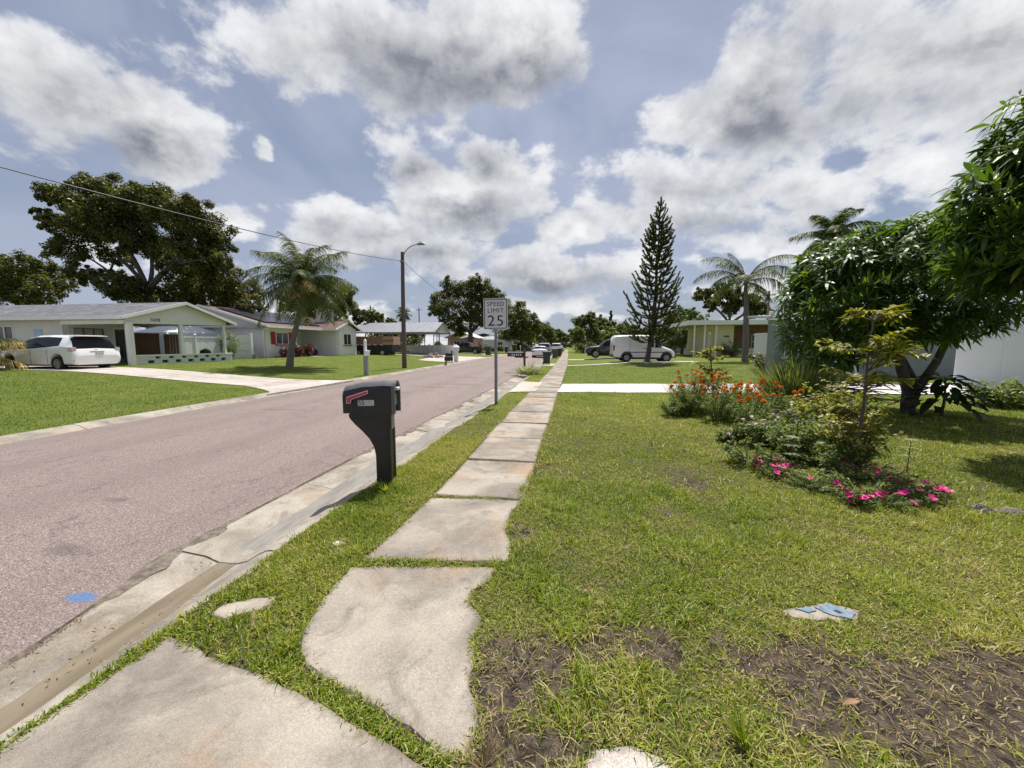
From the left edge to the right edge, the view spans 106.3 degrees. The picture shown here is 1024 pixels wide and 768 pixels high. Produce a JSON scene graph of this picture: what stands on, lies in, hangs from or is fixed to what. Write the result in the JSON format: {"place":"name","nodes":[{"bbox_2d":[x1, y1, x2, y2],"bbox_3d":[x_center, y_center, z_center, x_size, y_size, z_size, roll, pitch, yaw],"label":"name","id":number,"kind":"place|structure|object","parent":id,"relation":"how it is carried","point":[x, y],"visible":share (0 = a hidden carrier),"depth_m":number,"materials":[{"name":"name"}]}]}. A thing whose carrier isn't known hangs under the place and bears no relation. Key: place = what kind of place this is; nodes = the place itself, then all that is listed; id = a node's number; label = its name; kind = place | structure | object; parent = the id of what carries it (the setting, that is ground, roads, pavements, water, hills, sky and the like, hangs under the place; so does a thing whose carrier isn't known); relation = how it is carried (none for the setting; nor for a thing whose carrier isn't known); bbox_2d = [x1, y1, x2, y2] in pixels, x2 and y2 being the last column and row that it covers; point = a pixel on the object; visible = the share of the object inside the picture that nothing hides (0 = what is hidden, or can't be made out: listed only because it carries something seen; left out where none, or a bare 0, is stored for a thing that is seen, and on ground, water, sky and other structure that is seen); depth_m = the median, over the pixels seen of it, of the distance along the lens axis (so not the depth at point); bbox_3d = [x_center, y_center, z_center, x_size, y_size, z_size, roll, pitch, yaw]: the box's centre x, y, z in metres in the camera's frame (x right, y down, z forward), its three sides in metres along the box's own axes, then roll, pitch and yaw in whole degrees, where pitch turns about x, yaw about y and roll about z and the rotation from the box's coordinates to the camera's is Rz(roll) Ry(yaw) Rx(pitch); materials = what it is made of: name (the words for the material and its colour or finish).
{"place":"outdoors","nodes":[
{"label":"outdoors","id":0,"kind":"place"},
{"bbox_2d":[0,365,351,395],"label":"driveway","id":1,"kind":"structure","parent":0,"point":[271,386],"depth_m":15.91,"materials":[{"name":"concrete"}]},
{"bbox_2d":[1,335,120,368],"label":"parked car","id":2,"kind":"object","parent":1,"relation":"on","point":[59,351],"visible":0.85,"depth_m":16.96,"materials":[{"name":"white paint"}]},
{"bbox_2d":[0,636,424,767],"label":"driveway","id":3,"kind":"structure","parent":0,"point":[166,703],"depth_m":1.51,"materials":[{"name":"concrete"}]},
{"bbox_2d":[0,347,563,664],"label":"road","id":4,"kind":"structure","parent":0,"point":[89,517],"depth_m":4.42,"materials":[{"name":"asphalt"}]},
{"bbox_2d":[0,374,517,670],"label":"gutter dirt","id":5,"kind":"structure","parent":4,"relation":"on","point":[161,562],"depth_m":2.78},
{"bbox_2d":[114,354,452,379],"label":"lawn grass","id":6,"kind":"structure","parent":0,"point":[262,359],"depth_m":24.73,"materials":[{"name":"plant"}]},
{"bbox_2d":[299,350,567,757],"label":"sidewalk","id":7,"kind":"structure","parent":0,"point":[397,639],"depth_m":2.25,"materials":[{"name":"concrete"}]},
{"bbox_2d":[0,347,1023,767],"bbox_3d":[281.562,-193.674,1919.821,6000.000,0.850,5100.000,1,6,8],"label":"ground","id":8,"kind":"structure","parent":0,"point":[550,739],"depth_m":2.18,"materials":[{"name":"plant"}]},
{"bbox_2d":[0,338,32,370],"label":"shrub","id":9,"kind":"object","parent":8,"relation":"on","point":[7,345],"visible":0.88,"depth_m":16.46,"materials":[{"name":"yellow plant"}]},
{"bbox_2d":[0,248,81,305],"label":"shade tree","id":10,"kind":"object","parent":8,"relation":"on","point":[17,279],"visible":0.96,"depth_m":38.95,"materials":[{"name":"green plant"}]},
{"bbox_2d":[0,302,236,364],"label":"porch house","id":11,"kind":"structure","parent":8,"relation":"on","point":[115,323],"depth_m":21.65,"materials":[{"name":"grey"}]},
{"bbox_2d":[113,328,127,361],"bbox_3d":[-23.837,-2.333,23.346,0.150,2.080,0.650,1,6,8],"label":"door","id":12,"kind":"structure","parent":11,"relation":"in","point":[118,334],"depth_m":23.41,"materials":[{"name":"black paint"}]},
{"bbox_2d":[28,171,241,328],"bbox_3d":[-33.932,-10.873,34.509,21.777,17.453,7.759,1,6,8],"label":"oak tree","id":13,"kind":"object","parent":8,"relation":"on","point":[105,218],"visible":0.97,"depth_m":33.14,"materials":[{"name":"green plant"}]},
{"bbox_2d":[134,333,160,354],"bbox_3d":[-24.186,-2.405,25.193,0.063,1.878,2.100,1,6,8],"label":"timber fence","id":14,"kind":"object","parent":8,"relation":"on","point":[147,343],"visible":0.46,"depth_m":25.43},
{"bbox_2d":[163,334,179,353],"bbox_3d":[-23.488,-2.517,26.520,0.063,1.823,0.763,5,8,40],"label":"timber fence","id":15,"kind":"object","parent":8,"relation":"on","point":[171,343],"visible":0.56,"depth_m":26.48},
{"bbox_2d":[0,366,346,435],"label":"lawn grass","id":16,"kind":"structure","parent":8,"relation":"on","point":[70,375],"depth_m":11.47,"materials":[{"name":"plant"}]},
{"bbox_2d":[134,326,219,336],"bbox_3d":[-26.773,-3.527,30.985,4.030,2.950,4.020,1,6,8],"label":"canopy tent","id":17,"kind":"object","parent":8,"relation":"on","point":[187,330],"visible":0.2,"depth_m":29.80,"materials":[{"name":"white paint"}]},
{"bbox_2d":[166,333,222,353],"bbox_3d":[-23.634,-2.986,31.047,0.143,2.060,8.243,1,6,8],"label":"vinyl fence","id":18,"kind":"object","parent":8,"relation":"on","point":[194,344],"visible":0.2,"depth_m":29.33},
{"bbox_2d":[155,262,266,312],"bbox_3d":[-28.218,-7.581,36.913,11.521,10.418,6.630,1,6,8],"label":"dome tree","id":19,"kind":"object","parent":8,"relation":"on","point":[220,289],"visible":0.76,"depth_m":35.37,"materials":[{"name":"green plant"}]},
{"bbox_2d":[221,333,253,358],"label":"panel gate","id":20,"kind":"structure","parent":8,"relation":"on","point":[245,350],"depth_m":30.52,"materials":[{"name":"white plastic"}]},
{"bbox_2d":[207,597,274,620],"bbox_3d":[-1.541,1.313,2.194,0.321,0.080,0.159,-2,6,-20],"label":"concrete chunk","id":21,"kind":"object","parent":8,"relation":"on","point":[256,603],"visible":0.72,"depth_m":2.20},
{"bbox_2d":[135,304,362,357],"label":"shuttered house","id":22,"kind":"structure","parent":8,"relation":"on","point":[270,336],"depth_m":34.04,"materials":[{"name":"white"}]},
{"bbox_2d":[0,351,527,444],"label":"gutter","id":23,"kind":"object","parent":8,"relation":"on","point":[18,437],"visible":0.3,"depth_m":8.45,"materials":[{"name":"concrete"}]},
{"bbox_2d":[0,403,545,767],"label":"joint grass","id":24,"kind":"structure","parent":8,"relation":"on","point":[298,678],"depth_m":1.61,"materials":[{"name":"plant"}]},
{"bbox_2d":[0,355,551,747],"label":"gutter","id":25,"kind":"object","parent":8,"relation":"on","point":[53,655],"visible":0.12,"depth_m":2.69,"materials":[{"name":"concrete"}]},
{"bbox_2d":[0,562,236,734],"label":"gutter water","id":26,"kind":"structure","parent":25,"relation":"in","point":[19,709],"depth_m":2.04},
{"bbox_2d":[241,389,507,550],"bbox_3d":[-1.198,0.771,8.533,0.399,0.037,11.611,1,6,10],"label":"gutter silt","id":27,"kind":"object","parent":25,"relation":"on","point":[292,521],"visible":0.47,"depth_m":4.29,"materials":[{"name":"concrete"}]},
{"bbox_2d":[90,434,484,689],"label":"verge grass","id":28,"kind":"structure","parent":8,"relation":"on","point":[353,518],"depth_m":2.62,"materials":[{"name":"plant"}]},
{"bbox_2d":[237,231,359,366],"bbox_3d":[-11.842,-4.499,22.102,6.047,7.251,6.383,1,6,8],"label":"palm tree","id":29,"kind":"object","parent":8,"relation":"on","point":[298,285],"visible":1,"depth_m":21.24,"materials":[{"name":"green plant"}]},
{"bbox_2d":[277,274,361,320],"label":"shade tree","id":30,"kind":"object","parent":8,"relation":"on","point":[350,302],"visible":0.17,"depth_m":50.95,"materials":[{"name":"green plant"}]},
{"bbox_2d":[342,380,400,485],"bbox_3d":[-1.468,0.548,4.093,0.560,1.182,0.239,0,6,-1],"label":"mailbox","id":31,"kind":"object","parent":8,"relation":"on","point":[371,407],"visible":0.97,"depth_m":4.00,"materials":[{"name":"black plastic"}]},
{"bbox_2d":[350,308,396,335],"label":"shade tree","id":32,"kind":"object","parent":8,"relation":"on","point":[372,316],"visible":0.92,"depth_m":52.27,"materials":[{"name":"green plant"}]},
{"bbox_2d":[253,623,501,767],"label":"verge grass","id":33,"kind":"structure","parent":8,"relation":"on","point":[331,687],"depth_m":1.71,"materials":[{"name":"plant"}]},
{"bbox_2d":[356,336,409,354],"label":"dump trailer","id":34,"kind":"object","parent":8,"relation":"on","point":[382,345],"visible":0.61,"depth_m":42.63,"materials":[{"name":"black metal"}]},
{"bbox_2d":[356,322,450,355],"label":"carport","id":35,"kind":"object","parent":8,"relation":"on","point":[419,328],"visible":0.85,"depth_m":48.70,"materials":[{"name":"metal"}]},
{"bbox_2d":[400,242,424,367],"bbox_3d":[-6.468,-5.038,25.222,1.795,8.325,0.302,1,6,8],"label":"street lamp","id":36,"kind":"object","parent":8,"relation":"on","point":[403,332],"visible":0.97,"depth_m":25.24,"materials":[{"name":"metal"}]},
{"bbox_2d":[0,166,398,260],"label":"cable","id":37,"kind":"object","parent":36,"relation":"attached to","point":[163,209],"visible":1,"depth_m":9.55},
{"bbox_2d":[407,344,454,354],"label":"vinyl fence","id":38,"kind":"object","parent":8,"relation":"on","point":[441,349],"visible":0.66,"depth_m":51.77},
{"bbox_2d":[444,332,485,345],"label":"house","id":39,"kind":"structure","parent":8,"relation":"on","point":[458,340],"depth_m":74.03,"materials":[{"name":"white paint"}]},
{"bbox_2d":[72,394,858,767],"bbox_3d":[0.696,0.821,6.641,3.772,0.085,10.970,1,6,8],"label":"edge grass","id":40,"kind":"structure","parent":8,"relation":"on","point":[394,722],"depth_m":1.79,"materials":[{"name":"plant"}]},
{"bbox_2d":[427,272,517,342],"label":"oak tree","id":41,"kind":"object","parent":8,"relation":"on","point":[474,293],"visible":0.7,"depth_m":69.50,"materials":[{"name":"green plant"}]},
{"bbox_2d":[459,726,511,767],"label":"weed tuft","id":42,"kind":"object","parent":8,"relation":"on","point":[483,756],"visible":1,"depth_m":1.39,"materials":[{"name":"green plant"}]},
{"bbox_2d":[483,298,507,403],"bbox_3d":[-0.402,-0.749,9.614,0.610,2.745,0.067,1,6,8],"label":"speed limit sign","id":43,"kind":"object","parent":8,"relation":"on","point":[495,312],"visible":0.99,"depth_m":9.50,"materials":[{"name":"metal"}]},
{"bbox_2d":[448,367,550,436],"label":"verge grass","id":44,"kind":"structure","parent":8,"relation":"on","point":[516,400],"depth_m":8.49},
{"bbox_2d":[497,301,542,350],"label":"street tree","id":45,"kind":"object","parent":8,"relation":"on","point":[521,324],"visible":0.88,"depth_m":93.01,"materials":[{"name":"green plant"}]},
{"bbox_2d":[534,319,558,344],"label":"street tree","id":46,"kind":"object","parent":8,"relation":"on","point":[548,334],"visible":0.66,"depth_m":113.70,"materials":[{"name":"green plant"}]},
{"bbox_2d":[570,310,618,345],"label":"street tree","id":47,"kind":"object","parent":8,"relation":"on","point":[593,323],"visible":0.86,"depth_m":80.89,"materials":[{"name":"green plant"}]},
{"bbox_2d":[568,321,629,346],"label":"street tree","id":48,"kind":"object","parent":8,"relation":"on","point":[577,334],"visible":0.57,"depth_m":77.78,"materials":[{"name":"green plant"}]},
{"bbox_2d":[207,414,1023,756],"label":"leaf litter","id":49,"kind":"object","parent":8,"relation":"on","point":[729,614],"visible":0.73,"depth_m":2.00,"materials":[{"name":"brown plant"}]},
{"bbox_2d":[585,746,669,767],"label":"concrete chunk","id":50,"kind":"object","parent":8,"relation":"on","point":[623,757],"visible":0.94,"depth_m":1.41,"materials":[{"name":"concrete"}]},
{"bbox_2d":[622,196,684,363],"bbox_3d":[9.873,-7.072,26.754,4.160,11.519,4.303,1,6,8],"label":"pine tree","id":51,"kind":"object","parent":8,"relation":"on","point":[661,237],"visible":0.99,"depth_m":26.28,"materials":[{"name":"green plant"}]},
{"bbox_2d":[657,397,687,417],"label":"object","id":52,"kind":"object","parent":8,"relation":"on","point":[665,406],"visible":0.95,"depth_m":8.04,"materials":[{"name":"green plant"}]},
{"bbox_2d":[656,307,709,353],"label":"shade tree","id":53,"kind":"object","parent":8,"relation":"on","point":[691,313],"visible":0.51,"depth_m":52.44,"materials":[{"name":"green plant"}]},
{"bbox_2d":[666,384,704,416],"bbox_3d":[3.670,0.334,8.158,0.839,0.692,0.784,1,6,8],"label":"marigold","id":54,"kind":"object","parent":8,"relation":"on","point":[687,407],"visible":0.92,"depth_m":8.11,"materials":[{"name":"green plant"}]},
{"bbox_2d":[669,369,715,412],"bbox_3d":[4.011,0.137,8.565,0.933,1.000,0.908,4,7,36],"label":"marigold","id":55,"kind":"object","parent":8,"relation":"on","point":[689,383],"visible":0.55,"depth_m":8.42,"materials":[{"name":"green plant"}]},
{"bbox_2d":[690,346,734,401],"bbox_3d":[4.719,-0.154,9.062,0.955,1.482,0.958,4,7,33],"label":"sapling","id":56,"kind":"object","parent":8,"relation":"on","point":[707,352],"visible":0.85,"depth_m":8.99,"materials":[{"name":"green plant"}]},
{"bbox_2d":[691,371,739,413],"bbox_3d":[4.438,0.187,8.342,0.985,0.946,0.832,4,7,37],"label":"marigold","id":57,"kind":"object","parent":8,"relation":"on","point":[717,383],"visible":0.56,"depth_m":8.27,"materials":[{"name":"green plant"}]},
{"bbox_2d":[665,320,767,356],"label":"yellow house","id":58,"kind":"structure","parent":8,"relation":"on","point":[704,334],"depth_m":40.76,"materials":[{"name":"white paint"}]},
{"bbox_2d":[697,387,747,421],"bbox_3d":[4.115,0.403,7.506,0.890,0.688,0.895,1,6,8],"label":"marigold","id":59,"kind":"object","parent":8,"relation":"on","point":[718,411],"visible":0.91,"depth_m":7.51,"materials":[{"name":"green plant"}]},
{"bbox_2d":[691,282,772,319],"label":"shade tree","id":60,"kind":"object","parent":8,"relation":"on","point":[734,304],"visible":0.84,"depth_m":54.65,"materials":[{"name":"green plant"}]},
{"bbox_2d":[715,427,748,443],"bbox_3d":[3.439,0.826,5.985,0.549,0.288,0.485,1,6,8],"label":"periwinkle","id":61,"kind":"object","parent":8,"relation":"on","point":[737,435],"visible":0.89,"depth_m":5.89,"materials":[{"name":"green plant"}]},
{"bbox_2d":[719,379,764,417],"bbox_3d":[4.662,0.318,7.765,1.012,0.802,0.800,1,6,8],"label":"marigold","id":62,"kind":"object","parent":8,"relation":"on","point":[741,386],"visible":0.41,"depth_m":7.75,"materials":[{"name":"green plant"}]},
{"bbox_2d":[693,253,797,361],"bbox_3d":[17.214,-5.632,28.518,6.037,8.251,5.652,-4,7,-38],"label":"palm tree","id":63,"kind":"object","parent":8,"relation":"on","point":[741,277],"visible":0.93,"depth_m":28.20,"materials":[{"name":"green plant"}]},
{"bbox_2d":[722,695,770,745],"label":"weed tuft","id":64,"kind":"object","parent":8,"relation":"on","point":[739,726],"visible":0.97,"depth_m":1.48,"materials":[{"name":"green plant"}]},
{"bbox_2d":[562,361,931,383],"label":"lawn grass","id":65,"kind":"structure","parent":8,"relation":"on","point":[658,372],"depth_m":20.77,"materials":[{"name":"plant"}]},
{"bbox_2d":[716,438,786,466],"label":"garden shrub","id":66,"kind":"object","parent":8,"relation":"on","point":[739,457],"visible":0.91,"depth_m":4.75,"materials":[{"name":"green plant"}]},
{"bbox_2d":[728,394,778,429],"bbox_3d":[4.233,0.499,6.797,0.843,0.682,0.841,3,7,29],"label":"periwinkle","id":67,"kind":"object","parent":8,"relation":"on","point":[740,406],"visible":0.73,"depth_m":6.72,"materials":[{"name":"green plant"}]},
{"bbox_2d":[753,333,767,364],"bbox_3d":[15.014,-2.049,22.725,0.073,1.927,1.635,-2,6,-15],"label":"vinyl fence","id":68,"kind":"object","parent":8,"relation":"on","point":[760,343],"visible":0.36,"depth_m":23.05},
{"bbox_2d":[732,415,789,447],"bbox_3d":[3.719,0.718,5.702,0.685,0.460,0.698,-1,6,-14],"label":"periwinkle","id":69,"kind":"object","parent":8,"relation":"on","point":[755,437],"visible":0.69,"depth_m":5.66,"materials":[{"name":"green plant"}]},
{"bbox_2d":[742,378,792,419],"bbox_3d":[4.811,0.329,7.253,0.874,0.884,0.900,1,6,8],"label":"marigold","id":70,"kind":"object","parent":8,"relation":"on","point":[757,392],"visible":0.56,"depth_m":7.23,"materials":[{"name":"green plant"}]},
{"bbox_2d":[746,456,797,476],"bbox_3d":[3.025,0.970,4.473,0.509,0.206,0.547,1,6,8],"label":"portulaca","id":71,"kind":"object","parent":8,"relation":"on","point":[764,469],"visible":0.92,"depth_m":4.42,"materials":[{"name":"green plant"}]},
{"bbox_2d":[747,409,799,434],"bbox_3d":[4.106,0.647,6.060,0.687,0.520,0.794,1,6,8],"label":"periwinkle","id":72,"kind":"object","parent":8,"relation":"on","point":[785,414],"visible":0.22,"depth_m":6.00,"materials":[{"name":"green plant"}]},
{"bbox_2d":[765,385,819,418],"bbox_3d":[5.303,0.391,7.313,0.906,0.753,0.844,1,6,8],"label":"marigold","id":73,"kind":"object","parent":8,"relation":"on","point":[780,401],"visible":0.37,"depth_m":7.25,"materials":[{"name":"green plant"}]},
{"bbox_2d":[751,411,845,449],"bbox_3d":[4.046,0.662,5.547,1.066,0.570,1.050,0,6,-2],"label":"garden shrub","id":74,"kind":"object","parent":8,"relation":"on","point":[810,419],"visible":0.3,"depth_m":5.39,"materials":[{"name":"green plant"}]},
{"bbox_2d":[739,347,857,411],"bbox_3d":[6.221,-0.105,8.403,2.539,1.510,2.467,1,6,8],"label":"lemongrass","id":75,"kind":"object","parent":8,"relation":"on","point":[791,379],"visible":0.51,"depth_m":8.05,"materials":[{"name":"green plant"}]},
{"bbox_2d":[762,418,835,461],"bbox_3d":[3.699,0.721,4.990,0.884,0.564,0.794,1,6,8],"label":"garden shrub","id":76,"kind":"object","parent":8,"relation":"on","point":[776,441],"visible":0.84,"depth_m":4.93,"materials":[{"name":"green plant"}]},
{"bbox_2d":[786,472,841,491],"bbox_3d":[3.158,1.040,4.066,0.449,0.173,0.452,1,6,8],"label":"portulaca","id":77,"kind":"object","parent":8,"relation":"on","point":[807,482],"visible":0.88,"depth_m":4.05,"materials":[{"name":"green plant"}]},
{"bbox_2d":[782,602,859,622],"bbox_3d":[1.748,1.319,2.163,0.454,0.087,0.161,-1,6,-6],"label":"water meter cover","id":78,"kind":"object","parent":8,"relation":"on","point":[826,609],"visible":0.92,"depth_m":2.15,"materials":[{"name":"concrete"}]},
{"bbox_2d":[764,432,885,469],"bbox_3d":[3.858,0.838,4.830,1.178,0.443,0.974,-1,6,-7],"label":"garden shrub","id":79,"kind":"object","parent":8,"relation":"on","point":[826,455],"visible":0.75,"depth_m":4.61,"materials":[{"name":"green plant"}]},
{"bbox_2d":[788,207,878,272],"bbox_3d":[15.869,-4.449,19.075,3.230,8.003,2.920,-2,6,-20],"label":"palm tree","id":80,"kind":"object","parent":8,"relation":"on","point":[840,226],"visible":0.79,"depth_m":18.38,"materials":[{"name":"green plant"}]},
{"bbox_2d":[783,389,887,421],"bbox_3d":[5.475,0.489,6.556,1.332,0.846,1.135,-1,6,-12],"label":"garden shrub","id":81,"kind":"object","parent":8,"relation":"on","point":[851,402],"visible":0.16,"depth_m":6.43,"materials":[{"name":"green plant"}]},
{"bbox_2d":[800,422,878,459],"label":"garden shrub","id":82,"kind":"object","parent":8,"relation":"on","point":[817,437],"visible":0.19,"depth_m":5.06,"materials":[{"name":"green plant"}]},
{"bbox_2d":[787,377,892,439],"bbox_3d":[5.040,0.385,5.996,1.316,1.106,1.203,5,8,40],"label":"garden shrub","id":83,"kind":"object","parent":8,"relation":"on","point":[826,399],"visible":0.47,"depth_m":6.08,"materials":[{"name":"green plant"}]},
{"bbox_2d":[828,486,888,507],"bbox_3d":[3.271,1.065,3.635,0.448,0.192,0.396,1,6,8],"label":"portulaca","id":84,"kind":"object","parent":8,"relation":"on","point":[848,496],"visible":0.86,"depth_m":3.58,"materials":[{"name":"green plant"}]},
{"bbox_2d":[814,388,902,468],"bbox_3d":[4.177,0.539,4.703,0.708,0.990,0.783,-4,7,-32],"label":"garden shrub","id":85,"kind":"object","parent":8,"relation":"on","point":[851,430],"visible":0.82,"depth_m":4.63,"materials":[{"name":"green plant"}]},
{"bbox_2d":[809,376,909,405],"bbox_3d":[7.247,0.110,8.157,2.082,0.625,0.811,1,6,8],"label":"driveway","id":86,"kind":"structure","parent":8,"relation":"on","point":[853,389],"depth_m":8.01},
{"bbox_2d":[831,460,892,482],"bbox_3d":[3.899,0.991,4.290,0.478,0.196,0.485,1,6,8],"label":"portulaca","id":87,"kind":"object","parent":8,"relation":"on","point":[856,473],"visible":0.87,"depth_m":4.23,"materials":[{"name":"green plant"}]},
{"bbox_2d":[813,304,931,468],"bbox_3d":[4.192,0.058,4.543,0.984,1.972,1.077,-2,6,-21],"label":"sapling","id":88,"kind":"object","parent":8,"relation":"on","point":[890,312],"visible":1,"depth_m":4.44,"materials":[{"name":"green plant"}]},
{"bbox_2d":[761,450,988,511],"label":"flowers","id":89,"kind":"object","parent":8,"relation":"on","point":[843,482],"visible":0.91,"depth_m":3.92,"materials":[{"name":"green plant"}]},
{"bbox_2d":[747,313,1023,376],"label":"grey house","id":90,"kind":"structure","parent":8,"relation":"on","point":[945,368],"depth_m":17.79,"materials":[{"name":"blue paint"}]},
{"bbox_2d":[851,485,922,509],"bbox_3d":[3.562,1.066,3.646,0.467,0.195,0.520,3,6,24],"label":"portulaca","id":91,"kind":"object","parent":8,"relation":"on","point":[894,497],"visible":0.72,"depth_m":3.57,"materials":[{"name":"green plant"}]},
{"bbox_2d":[767,207,1023,413],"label":"mango tree","id":92,"kind":"object","parent":8,"relation":"on","point":[872,269],"visible":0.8,"depth_m":7.67,"materials":[{"name":"green plant"}]},
{"bbox_2d":[876,477,955,503],"bbox_3d":[3.889,1.044,3.741,0.591,0.230,0.547,-3,6,-26],"label":"portulaca","id":93,"kind":"object","parent":8,"relation":"on","point":[904,491],"visible":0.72,"depth_m":3.68,"materials":[{"name":"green plant"}]},
{"bbox_2d":[887,372,996,422],"bbox_3d":[9.044,0.284,8.015,1.674,1.042,1.517,1,6,8],"label":"broadleaf plant","id":94,"kind":"object","parent":8,"relation":"on","point":[937,390],"visible":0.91,"depth_m":7.88,"materials":[{"name":"green plant"}]},
{"bbox_2d":[920,89,1023,313],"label":"mango tree","id":95,"kind":"object","parent":8,"relation":"on","point":[994,209],"visible":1,"depth_m":5.03,"materials":[{"name":"green plant"}]},
{"bbox_2d":[952,320,1023,386],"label":"vinyl fence","id":96,"kind":"object","parent":8,"relation":"on","point":[997,360],"visible":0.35,"depth_m":13.22,"materials":[{"name":"plastic"}]},
{"bbox_2d":[958,377,1023,408],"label":"garden shrub","id":97,"kind":"object","parent":8,"relation":"on","point":[1005,398],"visible":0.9,"depth_m":9.25,"materials":[{"name":"green plant"}]},
{"bbox_2d":[0,0,1023,344],"label":"sky","id":98,"kind":"structure","parent":0,"point":[531,147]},
{"bbox_2d":[568,357,612,359],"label":"driveway","id":99,"kind":"structure","parent":0,"point":[589,359],"depth_m":38.39,"materials":[{"name":"concrete"}]},
{"bbox_2d":[585,339,610,357],"bbox_3d":[9.727,-3.532,37.932,4.950,1.875,1.950,1,6,8],"label":"parked car","id":100,"kind":"object","parent":99,"relation":"on","point":[603,348],"visible":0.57,"depth_m":37.23,"materials":[{"name":"black paint"}]},
{"bbox_2d":[567,361,696,365],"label":"driveway","id":101,"kind":"structure","parent":0,"point":[626,362],"depth_m":28.40,"materials":[{"name":"concrete"}]},
{"bbox_2d":[609,335,675,361],"bbox_3d":[10.067,-2.766,29.753,4.720,2.045,2.140,1,6,5],"label":"cargo van","id":102,"kind":"object","parent":101,"relation":"on","point":[625,348],"visible":0.94,"depth_m":28.96,"materials":[{"name":"white paint"}]},
{"bbox_2d":[418,485,1023,767],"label":"dry grass","id":103,"kind":"structure","parent":0,"point":[867,694],"depth_m":1.76,"materials":[{"name":"plant"}]},
{"bbox_2d":[526,391,1023,500],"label":"lawn grass","id":104,"kind":"structure","parent":0,"point":[929,447],"depth_m":5.86,"materials":[{"name":"plant"}]},
{"bbox_2d":[558,384,1020,393],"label":"driveway","id":105,"kind":"structure","parent":0,"point":[628,388],"depth_m":13.12,"materials":[{"name":"white concrete"}]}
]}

